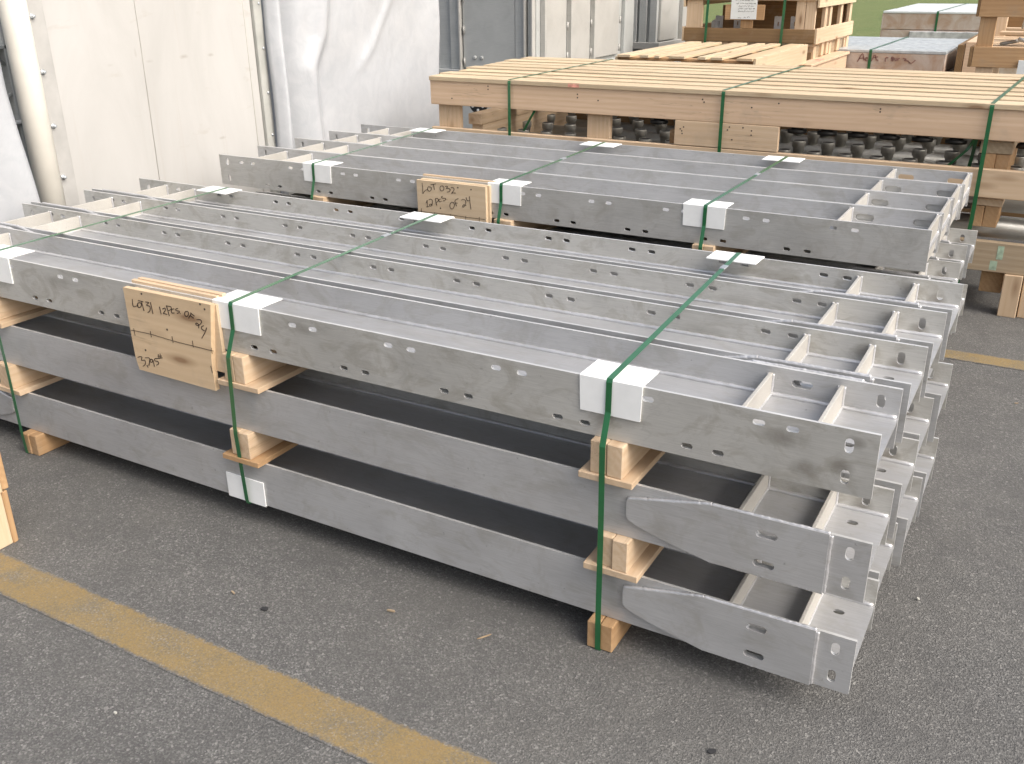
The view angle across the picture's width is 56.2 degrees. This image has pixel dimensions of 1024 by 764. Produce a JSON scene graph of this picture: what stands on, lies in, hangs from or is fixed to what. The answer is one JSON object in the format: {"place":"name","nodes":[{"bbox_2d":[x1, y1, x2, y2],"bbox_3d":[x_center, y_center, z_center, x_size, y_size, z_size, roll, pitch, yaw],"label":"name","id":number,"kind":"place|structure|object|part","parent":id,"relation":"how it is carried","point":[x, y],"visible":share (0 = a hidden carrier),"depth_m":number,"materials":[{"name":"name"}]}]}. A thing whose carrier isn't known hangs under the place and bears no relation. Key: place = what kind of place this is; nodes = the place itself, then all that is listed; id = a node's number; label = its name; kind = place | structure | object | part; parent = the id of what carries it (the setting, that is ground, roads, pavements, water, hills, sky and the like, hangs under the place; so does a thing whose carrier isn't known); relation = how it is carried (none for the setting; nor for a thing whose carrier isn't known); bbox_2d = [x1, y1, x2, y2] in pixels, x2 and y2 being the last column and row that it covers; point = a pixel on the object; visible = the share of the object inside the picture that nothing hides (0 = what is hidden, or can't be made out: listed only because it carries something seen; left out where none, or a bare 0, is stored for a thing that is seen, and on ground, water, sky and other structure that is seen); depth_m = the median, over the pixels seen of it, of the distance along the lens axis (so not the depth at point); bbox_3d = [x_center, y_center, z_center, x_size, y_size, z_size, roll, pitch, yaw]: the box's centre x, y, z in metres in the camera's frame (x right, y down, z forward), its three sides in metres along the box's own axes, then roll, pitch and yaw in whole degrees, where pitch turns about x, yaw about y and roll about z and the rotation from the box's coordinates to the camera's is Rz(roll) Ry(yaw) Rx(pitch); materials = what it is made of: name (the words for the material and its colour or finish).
{"place":"outdoors","nodes":[
{"label":"outdoors","id":0,"kind":"place"},
{"bbox_2d":[0,212,1023,763],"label":"asphalt ground","id":1,"kind":"structure","parent":0,"point":[936,674],"depth_m":2.67,"materials":[{"name":"asphalt"}]},
{"bbox_2d":[0,454,17,549],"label":"crate","id":2,"kind":"object","parent":1,"relation":"on","point":[8,534],"visible":1,"depth_m":3.13,"materials":[{"name":"brown wood"}]},
{"bbox_2d":[0,20,31,171],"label":"equipment frame","id":3,"kind":"object","parent":1,"relation":"on","point":[7,75],"visible":0.21,"depth_m":5.31,"materials":[{"name":"white paint"}]},
{"bbox_2d":[0,64,40,221],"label":"tarpaulin","id":4,"kind":"object","parent":1,"relation":"on","point":[18,188],"visible":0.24,"depth_m":4.43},
{"bbox_2d":[0,0,66,205],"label":"round post","id":5,"kind":"object","parent":1,"relation":"on","point":[25,69],"visible":0.49,"depth_m":4.53,"materials":[{"name":"metal"}]},
{"bbox_2d":[23,429,70,455],"bbox_3d":[-1.564,0.020,4.259,0.081,0.086,1.290,12,26,27],"label":"timber block","id":6,"kind":"object","parent":1,"relation":"on","point":[38,443],"depth_m":3.75,"materials":[{"name":"beige wood"}]},
{"bbox_2d":[849,523,897,589],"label":"steel girder","id":7,"kind":"object","parent":6,"relation":"on","point":[881,563],"visible":0.02,"depth_m":2.74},
{"bbox_2d":[0,361,64,395],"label":"wood spacer","id":8,"kind":"object","parent":7,"relation":"on","point":[25,380],"visible":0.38,"depth_m":3.71,"materials":[{"name":"brown wood"}]},
{"bbox_2d":[908,362,952,441],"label":"steel girder","id":9,"kind":"object","parent":8,"relation":"on","point":[937,386],"visible":0.02,"depth_m":3.16,"materials":[{"name":"metal"}]},
{"bbox_2d":[217,345,307,393],"bbox_3d":[-0.542,-0.256,3.526,0.174,0.112,1.313,12,26,27],"label":"wood spacer","id":10,"kind":"object","parent":9,"relation":"on","point":[254,374],"visible":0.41,"depth_m":3.03,"materials":[{"name":"brown wood"}]},
{"bbox_2d":[226,214,437,503],"bbox_3d":[-0.588,-0.105,3.616,0.050,0.800,1.319,11,26,25],"label":"packing strap","id":11,"kind":"object","parent":10,"relation":"attached to","point":[231,337],"visible":0.81,"depth_m":3.10,"materials":[{"name":"plastic"}]},
{"bbox_2d":[0,225,902,499],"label":"steel girder","id":12,"kind":"object","parent":10,"relation":"on","point":[765,418],"visible":0.83,"depth_m":2.63,"materials":[{"name":"metal"}]},
{"bbox_2d":[0,245,34,283],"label":"edge protector","id":13,"kind":"object","parent":12,"relation":"attached to","point":[5,267],"visible":0.98,"depth_m":3.49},
{"bbox_2d":[123,277,225,390],"bbox_3d":[-1.082,-0.159,3.128,0.404,0.313,0.075,12,26,27],"label":"lot board","id":14,"kind":"object","parent":12,"relation":"attached to","point":[177,337],"visible":0.97,"depth_m":3.09,"materials":[{"name":"brown wood"}]},
{"bbox_2d":[212,290,281,335],"bbox_3d":[-0.823,-0.218,2.999,0.190,0.089,0.109,12,26,27],"label":"edge protector","id":15,"kind":"object","parent":12,"relation":"attached to","point":[246,317],"visible":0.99,"depth_m":2.96,"materials":[{"name":"plastic"}]},
{"bbox_2d":[580,359,658,421],"bbox_3d":[0.271,0.021,2.426,0.169,0.097,0.109,12,26,27],"label":"edge protector","id":16,"kind":"object","parent":12,"relation":"attached to","point":[629,382],"visible":0.99,"depth_m":2.39,"materials":[{"name":"plastic"}]},
{"bbox_2d":[595,252,740,650],"bbox_3d":[0.525,0.136,3.028,0.026,0.802,1.325,11,26,24],"label":"packing strap","id":17,"kind":"object","parent":12,"relation":"attached to","point":[634,354],"visible":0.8,"depth_m":2.52,"materials":[{"name":"plastic"}]},
{"bbox_2d":[0,203,927,442],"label":"steel girder","id":18,"kind":"object","parent":10,"relation":"on","point":[871,360],"visible":0.45,"depth_m":3.06,"materials":[{"name":"metal"}]},
{"bbox_2d":[31,190,946,397],"bbox_3d":[-0.446,-0.434,3.585,3.790,0.173,0.300,12,26,27],"label":"steel girder","id":19,"kind":"object","parent":10,"relation":"on","point":[890,322],"visible":0.45,"depth_m":3.34,"materials":[{"name":"metal"}]},
{"bbox_2d":[92,178,963,359],"bbox_3d":[-0.281,-0.542,3.833,3.790,0.173,0.300,12,26,27],"label":"steel girder","id":20,"kind":"object","parent":10,"relation":"on","point":[919,293],"visible":0.43,"depth_m":3.60,"materials":[{"name":"metal"}]},
{"bbox_2d":[196,186,241,196],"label":"edge protector","id":21,"kind":"object","parent":20,"relation":"attached to","point":[220,192],"visible":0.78,"depth_m":4.48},
{"bbox_2d":[399,212,454,222],"bbox_3d":[-0.350,-0.638,3.969,0.200,0.094,0.109,12,26,27],"label":"edge protector","id":22,"kind":"object","parent":20,"relation":"attached to","point":[416,216],"visible":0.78,"depth_m":3.94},
{"bbox_2d":[706,250,764,265],"bbox_3d":[0.783,-0.395,3.374,0.175,0.094,0.109,12,26,27],"label":"edge protector","id":23,"kind":"object","parent":20,"relation":"attached to","point":[741,258],"visible":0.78,"depth_m":3.35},
{"bbox_2d":[891,475,922,565],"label":"steel girder","id":24,"kind":"object","parent":6,"relation":"on","point":[906,514],"visible":0.01,"depth_m":2.96,"materials":[{"name":"metal"}]},
{"bbox_2d":[913,437,938,516],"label":"steel girder","id":25,"kind":"object","parent":6,"relation":"on","point":[925,461],"depth_m":3.26,"materials":[{"name":"metal"}]},
{"bbox_2d":[223,427,298,467],"bbox_3d":[-0.568,-0.013,3.649,0.159,0.111,1.313,12,26,27],"label":"wood spacer","id":26,"kind":"object","parent":25,"relation":"on","point":[258,450],"visible":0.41,"depth_m":3.15,"materials":[{"name":"brown wood"}]},
{"bbox_2d":[26,0,280,206],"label":"wall panel","id":27,"kind":"structure","parent":1,"relation":"on","point":[177,91],"depth_m":5.15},
{"bbox_2d":[261,0,439,193],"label":"tarpaulin","id":28,"kind":"object","parent":27,"relation":"hanging from","point":[346,65],"visible":0.55,"depth_m":6.53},
{"bbox_2d":[0,551,497,763],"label":"yellow line","id":29,"kind":"object","parent":1,"relation":"on","point":[352,728],"visible":1,"depth_m":2.57,"materials":[{"name":"paint"}]},
{"bbox_2d":[470,106,487,111],"bbox_3d":[-0.256,-1.980,7.945,0.170,0.820,0.090,12,26,27],"label":"round flange","id":30,"kind":"object","parent":1,"relation":"on","point":[474,109],"visible":0.21,"depth_m":7.81,"materials":[{"name":"grey metal"}]},
{"bbox_2d":[439,0,633,128],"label":"metal cabinet","id":31,"kind":"object","parent":1,"relation":"on","point":[478,32],"visible":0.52,"depth_m":8.94,"materials":[{"name":"metal"}]},
{"bbox_3d":[-0.217,-3.550,8.663,0.555,1.365,0.040,12,26,27],"label":"door","id":32,"kind":"part","parent":31,"relation":"part of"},
{"bbox_3d":[0.402,-3.584,8.708,0.049,1.350,0.434,12,26,27],"label":"door","id":33,"kind":"part","parent":31,"relation":"part of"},
{"bbox_3d":[0.662,-3.767,9.126,0.049,1.350,0.424,12,26,27],"label":"door","id":34,"kind":"part","parent":31,"relation":"part of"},
{"bbox_3d":[0.962,-3.980,9.612,0.049,1.350,0.604,12,26,27],"label":"door","id":35,"kind":"part","parent":31,"relation":"part of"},
{"bbox_2d":[587,612,631,651],"bbox_3d":[0.557,0.475,3.144,0.075,0.086,1.290,12,26,27],"label":"timber block","id":36,"kind":"object","parent":1,"relation":"on","point":[613,632],"depth_m":2.63,"materials":[{"name":"beige wood"}]},
{"bbox_2d":[0,360,878,694],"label":"steel girder","id":37,"kind":"object","parent":36,"relation":"on","point":[798,634],"visible":0.69,"depth_m":2.86,"materials":[{"name":"metal"}]},
{"bbox_2d":[226,471,266,506],"bbox_3d":[-0.873,0.345,3.267,0.168,0.092,0.095,12,26,27],"label":"edge protector","id":38,"kind":"object","parent":37,"relation":"attached to","point":[256,491],"visible":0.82,"depth_m":3.23,"materials":[{"name":"plastic"}]},
{"bbox_2d":[583,530,663,582],"bbox_3d":[0.582,0.234,3.045,0.156,0.112,1.313,12,26,27],"label":"wood spacer","id":39,"kind":"object","parent":37,"relation":"on","point":[626,558],"visible":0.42,"depth_m":2.53,"materials":[{"name":"brown wood"}]},
{"bbox_2d":[0,310,894,602],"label":"steel girder","id":40,"kind":"object","parent":39,"relation":"on","point":[808,538],"visible":0.82,"depth_m":2.70,"materials":[{"name":"metal"}]},
{"bbox_2d":[578,436,664,489],"bbox_3d":[0.559,-0.020,2.948,0.151,0.112,1.312,12,26,27],"label":"wood spacer","id":41,"kind":"object","parent":40,"relation":"on","point":[628,466],"visible":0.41,"depth_m":2.44,"materials":[{"name":"brown wood"}]},
{"bbox_2d":[841,437,918,538],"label":"steel girder","id":42,"kind":"object","parent":39,"relation":"on","point":[895,471],"visible":0.02,"depth_m":2.65,"materials":[{"name":"metal"}]},
{"bbox_2d":[890,396,933,457],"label":"steel girder","id":43,"kind":"object","parent":39,"relation":"on","point":[917,421],"visible":0.02,"depth_m":2.92,"materials":[{"name":"metal"}]},
{"bbox_2d":[0,296,56,328],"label":"wood spacer","id":44,"kind":"object","parent":43,"relation":"on","point":[12,312],"visible":0.09,"depth_m":3.64,"materials":[{"name":"brown wood"}]},
{"bbox_2d":[0,187,228,452],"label":"packing strap","id":45,"kind":"object","parent":44,"relation":"attached to","point":[12,394],"visible":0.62,"depth_m":3.72,"materials":[{"name":"plastic"}]},
{"bbox_2d":[632,0,686,61],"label":"metal cabinet","id":46,"kind":"object","parent":1,"relation":"on","point":[658,23],"visible":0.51,"depth_m":11.11,"materials":[{"name":"metal"}]},
{"bbox_3d":[1.825,-4.667,11.059,0.029,1.350,0.540,12,26,27],"label":"door","id":47,"kind":"part","parent":46,"relation":"part of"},
{"bbox_2d":[707,748,715,753],"bbox_3d":[0.479,0.884,2.296,0.019,0.002,0.019,12,26,27],"label":"tar spot","id":48,"kind":"object","parent":1,"relation":"on","point":[711,751],"visible":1,"depth_m":2.29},
{"bbox_2d":[615,41,807,65],"bbox_3d":[1.848,-2.524,8.863,1.237,1.052,1.733,12,26,27],"label":"slatted crate","id":49,"kind":"object","parent":1,"relation":"on","point":[784,55],"visible":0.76,"depth_m":8.41,"materials":[{"name":"brown wood"}]},
{"bbox_2d":[429,57,1023,317],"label":"long crate","id":50,"kind":"object","parent":1,"relation":"on","point":[759,115],"visible":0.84,"depth_m":5.57,"materials":[{"name":"brown wood"}]},
{"bbox_2d":[523,111,535,130],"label":"packing strap","id":51,"kind":"object","parent":50,"relation":"in","point":[528,121],"visible":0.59,"depth_m":6.37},
{"bbox_2d":[508,59,612,135],"bbox_3d":[0.382,-1.815,6.889,0.020,0.840,1.637,12,26,27],"label":"packing strap","id":52,"kind":"object","parent":50,"relation":"attached to","point":[509,114],"visible":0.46,"depth_m":6.17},
{"bbox_2d":[497,127,1023,213],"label":"nozzled pipe","id":53,"kind":"object","parent":50,"relation":"in","point":[1013,206],"visible":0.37,"depth_m":5.41,"materials":[{"name":"metal"}]},
{"bbox_2d":[717,66,804,152],"bbox_3d":[1.625,-1.548,6.236,0.021,0.840,1.638,13,27,29],"label":"packing strap","id":54,"kind":"object","parent":50,"relation":"attached to","point":[721,120],"visible":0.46,"depth_m":5.52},
{"bbox_2d":[523,120,1023,170],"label":"nozzled pipe","id":55,"kind":"object","parent":50,"relation":"in","point":[856,150],"visible":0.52,"depth_m":5.94,"materials":[{"name":"metal"}]},
{"bbox_2d":[547,114,1023,169],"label":"nozzled pipe","id":56,"kind":"object","parent":50,"relation":"in","point":[841,139],"visible":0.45,"depth_m":6.26,"materials":[{"name":"metal"}]},
{"bbox_2d":[568,113,1016,154],"bbox_3d":[2.039,-1.690,6.732,3.711,0.247,0.170,12,26,27],"label":"nozzled pipe","id":57,"kind":"object","parent":50,"relation":"in","point":[909,145],"visible":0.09,"depth_m":6.52,"materials":[{"name":"metal"}]},
{"bbox_2d":[650,118,1023,148],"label":"nozzled pipe","id":58,"kind":"object","parent":50,"relation":"in","point":[886,136],"visible":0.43,"depth_m":5.60,"materials":[{"name":"metal"}]},
{"bbox_2d":[947,139,976,164],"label":"packing strap","id":59,"kind":"object","parent":50,"relation":"attached to","point":[964,151],"visible":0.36,"depth_m":5.06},
{"bbox_2d":[967,139,977,166],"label":"packing strap","id":60,"kind":"object","parent":50,"relation":"attached to","point":[972,153],"visible":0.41,"depth_m":5.11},
{"bbox_2d":[950,213,1023,240],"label":"steel pipe","id":61,"kind":"object","parent":50,"relation":"in","point":[1007,228],"depth_m":5.27,"materials":[{"name":"metal"}]},
{"bbox_2d":[958,77,1023,282],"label":"packing strap","id":62,"kind":"object","parent":50,"relation":"attached to","point":[982,159],"visible":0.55,"depth_m":4.94,"materials":[{"name":"plastic"}]},
{"bbox_2d":[693,38,844,63],"bbox_3d":[2.785,-3.202,10.471,1.308,1.006,1.552,12,26,27],"label":"support crate","id":63,"kind":"object","parent":1,"relation":"on","point":[813,52],"visible":0.13,"depth_m":9.79,"materials":[{"name":"brown wood"}]},
{"bbox_2d":[682,0,855,54],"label":"notice crate","id":64,"kind":"object","parent":63,"relation":"on","point":[822,23],"visible":1,"depth_m":9.67,"materials":[{"name":"brown wood"}]},
{"bbox_2d":[704,0,709,42],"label":"packing strap","id":65,"kind":"object","parent":64,"relation":"on","point":[706,22],"visible":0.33,"depth_m":9.69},
{"bbox_2d":[711,19,719,27],"bbox_3d":[2.119,-3.659,9.962,0.100,0.200,0.100,12,26,27],"label":"grey canister","id":66,"kind":"object","parent":64,"relation":"in","point":[714,24],"visible":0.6,"depth_m":9.90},
{"bbox_2d":[715,15,722,27],"bbox_3d":[2.154,-3.671,9.937,0.080,0.240,0.080,12,26,27],"label":"slotted bracket","id":67,"kind":"object","parent":64,"relation":"in","point":[718,19],"visible":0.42,"depth_m":9.88,"materials":[{"name":"metal"}]},
{"bbox_2d":[733,20,740,27],"bbox_3d":[2.323,-3.630,9.838,0.080,0.240,0.080,12,26,27],"label":"slotted bracket","id":68,"kind":"object","parent":64,"relation":"on","point":[736,25],"visible":0.26,"depth_m":9.79,"materials":[{"name":"metal"}]},
{"bbox_2d":[774,16,781,28],"bbox_3d":[2.678,-3.544,9.629,0.080,0.240,0.080,12,26,27],"label":"slotted bracket","id":69,"kind":"object","parent":64,"relation":"on","point":[777,20],"visible":0.41,"depth_m":9.57,"materials":[{"name":"metal"}]},
{"bbox_2d":[779,0,785,45],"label":"packing strap","id":70,"kind":"object","parent":64,"relation":"attached to","point":[782,23],"visible":0.43,"depth_m":9.34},
{"bbox_2d":[790,16,794,28],"bbox_3d":[2.821,-3.517,9.562,0.080,0.240,0.080,12,26,27],"label":"slotted bracket","id":71,"kind":"object","parent":64,"relation":"on","point":[792,26],"visible":0.34,"depth_m":9.52,"materials":[{"name":"metal"}]},
{"bbox_2d":[800,51,849,67],"bbox_3d":[3.140,-2.853,9.796,0.151,0.890,1.682,12,26,27],"label":"crate","id":72,"kind":"object","parent":1,"relation":"on","point":[836,59],"visible":0.26,"depth_m":9.71,"materials":[{"name":"brown wood"}]},
{"bbox_2d":[837,36,967,71],"bbox_3d":[4.338,-3.483,11.204,1.505,0.908,2.156,12,26,27],"label":"wrapped pack","id":73,"kind":"object","parent":1,"relation":"on","point":[927,54],"visible":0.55,"depth_m":10.22,"materials":[{"name":"white wood"}]},
{"bbox_2d":[867,37,908,68],"bbox_3d":[4.359,-3.529,11.182,0.030,0.810,2.179,13,27,28],"label":"packing strap","id":74,"kind":"object","parent":73,"relation":"attached to","point":[869,58],"visible":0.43,"depth_m":10.23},
{"bbox_2d":[944,349,1023,370],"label":"yellow line","id":75,"kind":"object","parent":1,"relation":"on","point":[985,359],"visible":0.09,"depth_m":4.56,"materials":[{"name":"paint"}]},
{"bbox_2d":[967,0,1023,72],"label":"tall crate","id":76,"kind":"object","parent":1,"relation":"on","point":[1001,20],"visible":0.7,"depth_m":7.29,"materials":[{"name":"beige wood"}]},
{"bbox_2d":[1000,38,1023,45],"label":"steel rod","id":77,"kind":"object","parent":76,"relation":"on","point":[1009,42],"visible":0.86,"depth_m":7.49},
{"bbox_2d":[1016,60,1023,73],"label":"paper label","id":78,"kind":"object","parent":76,"relation":"attached to","point":[1020,68],"visible":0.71,"depth_m":7.22,"materials":[{"name":"paper"}]},
{"bbox_2d":[703,0,977,50],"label":"lawn","id":79,"kind":"structure","parent":0,"point":[866,16],"depth_m":40.99,"materials":[{"name":"green plant"}]},
{"bbox_2d":[880,3,1016,73],"bbox_3d":[7.225,-5.441,15.430,1.935,1.102,3.508,12,26,27],"label":"wrapped pack","id":80,"kind":"object","parent":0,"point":[902,21],"visible":0.35,"depth_m":14.10,"materials":[{"name":"white wood"}]},
{"bbox_2d":[909,31,977,38],"bbox_3d":[6.458,-4.933,13.906,1.350,0.270,0.035,12,26,27],"label":"film sheet","id":81,"kind":"object","parent":80,"relation":"attached to","point":[935,34],"visible":0.24,"depth_m":13.96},
{"bbox_2d":[934,3,968,30],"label":"packing strap","id":82,"kind":"object","parent":80,"relation":"attached to","point":[936,21],"visible":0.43,"depth_m":13.98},
{"bbox_2d":[954,34,977,72],"bbox_3d":[5.187,-3.342,10.711,0.312,0.982,1.903,12,26,27],"label":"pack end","id":83,"kind":"object","parent":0,"point":[962,56],"visible":0.17,"depth_m":9.87,"materials":[{"name":"brown wood"}]},
{"bbox_3d":[0.275,-0.675,5.094,0.166,0.112,1.301,12,26,27],"label":"wood spacer","id":84,"kind":"object","parent":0,"visible":0},
{"bbox_2d":[254,192,947,298],"bbox_3d":[0.052,-0.636,4.659,3.790,0.173,0.300,12,26,27],"label":"steel girder","id":85,"kind":"object","parent":84,"relation":"on","point":[940,294],"visible":0.01,"depth_m":4.42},
{"bbox_2d":[256,190,960,282],"bbox_3d":[0.213,-0.743,4.903,3.790,0.173,0.300,12,26,27],"label":"steel girder","id":86,"kind":"object","parent":84,"relation":"on","point":[933,269],"visible":0.16,"depth_m":4.43,"materials":[{"name":"metal"}]},
{"bbox_2d":[313,192,387,212],"bbox_3d":[-0.694,-1.132,5.494,0.166,0.112,1.300,12,26,27],"label":"wood spacer","id":87,"kind":"object","parent":86,"relation":"on","point":[342,201],"visible":0.12,"depth_m":5.08,"materials":[{"name":"brown wood"}]},
{"bbox_2d":[494,213,558,229],"bbox_3d":[0.272,-0.925,4.987,0.166,0.112,1.300,12,26,27],"label":"wood spacer","id":88,"kind":"object","parent":86,"relation":"on","point":[526,224],"visible":0.12,"depth_m":4.56,"materials":[{"name":"brown wood"}]},
{"bbox_2d":[219,146,942,271],"bbox_3d":[0.059,-0.882,4.552,3.635,0.160,0.308,12,26,27],"label":"steel girder","id":89,"kind":"object","parent":88,"relation":"on","point":[890,237],"visible":0.91,"depth_m":4.20,"materials":[{"name":"metal"}]},
{"bbox_2d":[302,159,342,183],"bbox_3d":[-0.977,-1.091,4.968,0.182,0.092,0.104,12,26,27],"label":"edge protector","id":90,"kind":"object","parent":89,"relation":"attached to","point":[322,170],"visible":1,"depth_m":4.92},
{"bbox_2d":[416,174,495,222],"bbox_3d":[-0.265,-0.868,4.560,0.408,0.204,0.063,12,26,27],"label":"lot board","id":91,"kind":"object","parent":89,"relation":"attached to","point":[464,201],"visible":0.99,"depth_m":4.53,"materials":[{"name":"brown wood"}]},
{"bbox_2d":[488,178,531,205],"bbox_3d":[-0.010,-0.884,4.460,0.176,0.092,0.104,12,26,27],"label":"edge protector","id":92,"kind":"object","parent":89,"relation":"attached to","point":[511,192],"visible":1,"depth_m":4.42,"materials":[{"name":"plastic"}]},
{"bbox_2d":[497,142,604,223],"bbox_3d":[0.240,-0.758,5.077,0.021,0.827,1.317,11,26,25],"label":"packing strap","id":93,"kind":"object","parent":89,"relation":"attached to","point":[501,199],"visible":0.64,"depth_m":4.46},
{"bbox_2d":[683,198,733,229],"bbox_3d":[0.822,-0.705,4.023,0.183,0.092,0.104,12,26,27],"label":"edge protector","id":94,"kind":"object","parent":89,"relation":"attached to","point":[693,212],"visible":1,"depth_m":3.98,"materials":[{"name":"plastic"}]},
{"bbox_2d":[698,156,787,249],"bbox_3d":[1.115,-0.571,4.617,0.022,0.827,1.315,12,26,27],"label":"packing strap","id":95,"kind":"object","parent":89,"relation":"attached to","point":[712,201],"visible":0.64,"depth_m":4.04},
{"bbox_2d":[260,138,953,251],"bbox_3d":[0.215,-0.990,4.799,3.635,0.160,0.308,12,26,27],"label":"steel girder","id":96,"kind":"object","parent":88,"relation":"on","point":[820,193],"visible":0.29,"depth_m":4.66,"materials":[{"name":"metal"}]},
{"bbox_2d":[310,128,432,199],"bbox_3d":[-0.756,-0.972,5.600,0.023,0.827,1.321,10,25,23],"label":"packing strap","id":97,"kind":"object","parent":96,"relation":"attached to","point":[313,182],"visible":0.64,"depth_m":5.04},
{"bbox_2d":[302,131,962,234],"bbox_3d":[0.371,-1.098,5.045,3.635,0.160,0.308,12,26,27],"label":"steel girder","id":98,"kind":"object","parent":88,"relation":"on","point":[925,188],"visible":0.24,"depth_m":4.91,"materials":[{"name":"metal"}]},
{"bbox_2d":[331,124,972,219],"bbox_3d":[0.532,-1.206,5.290,3.635,0.160,0.308,12,26,27],"label":"steel girder","id":99,"kind":"object","parent":88,"relation":"on","point":[918,174],"visible":0.28,"depth_m":5.15,"materials":[{"name":"metal"}]},
{"bbox_2d":[409,128,445,132],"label":"edge protector","id":100,"kind":"object","parent":99,"relation":"attached to","point":[428,131],"visible":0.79,"depth_m":5.90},
{"bbox_2d":[579,141,621,147],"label":"edge protector","id":101,"kind":"object","parent":99,"relation":"attached to","point":[593,143],"visible":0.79,"depth_m":5.37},
{"bbox_2d":[762,155,804,162],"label":"edge protector","id":102,"kind":"object","parent":99,"relation":"attached to","point":[788,159],"visible":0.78,"depth_m":4.89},
{"bbox_2d":[692,237,748,253],"bbox_3d":[1.116,-0.743,4.544,0.167,0.112,1.300,12,26,27],"label":"wood spacer","id":103,"kind":"object","parent":86,"relation":"on","point":[712,248],"visible":0.12,"depth_m":4.07,"materials":[{"name":"brown wood"}]},
{"bbox_2d":[574,221,967,279],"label":"steel girder","id":104,"kind":"object","parent":84,"relation":"on","point":[959,254],"visible":0.09,"depth_m":4.41,"materials":[{"name":"metal"}]},
{"bbox_2d":[940,228,977,277],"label":"steel girder","id":105,"kind":"object","parent":84,"relation":"on","point":[954,235],"visible":0.02,"depth_m":4.64,"materials":[{"name":"metal"}]},
{"bbox_3d":[0.277,-0.421,5.197,0.080,0.115,1.270,12,26,27],"label":"timber block","id":106,"kind":"object","parent":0,"visible":0},
{"bbox_2d":[928,368,933,376],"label":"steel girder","id":107,"kind":"object","parent":106,"relation":"on","point":[931,372],"depth_m":3.94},
{"bbox_2d":[952,284,967,332],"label":"steel girder","id":108,"kind":"object","parent":106,"relation":"on","point":[963,297],"depth_m":4.74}
]}

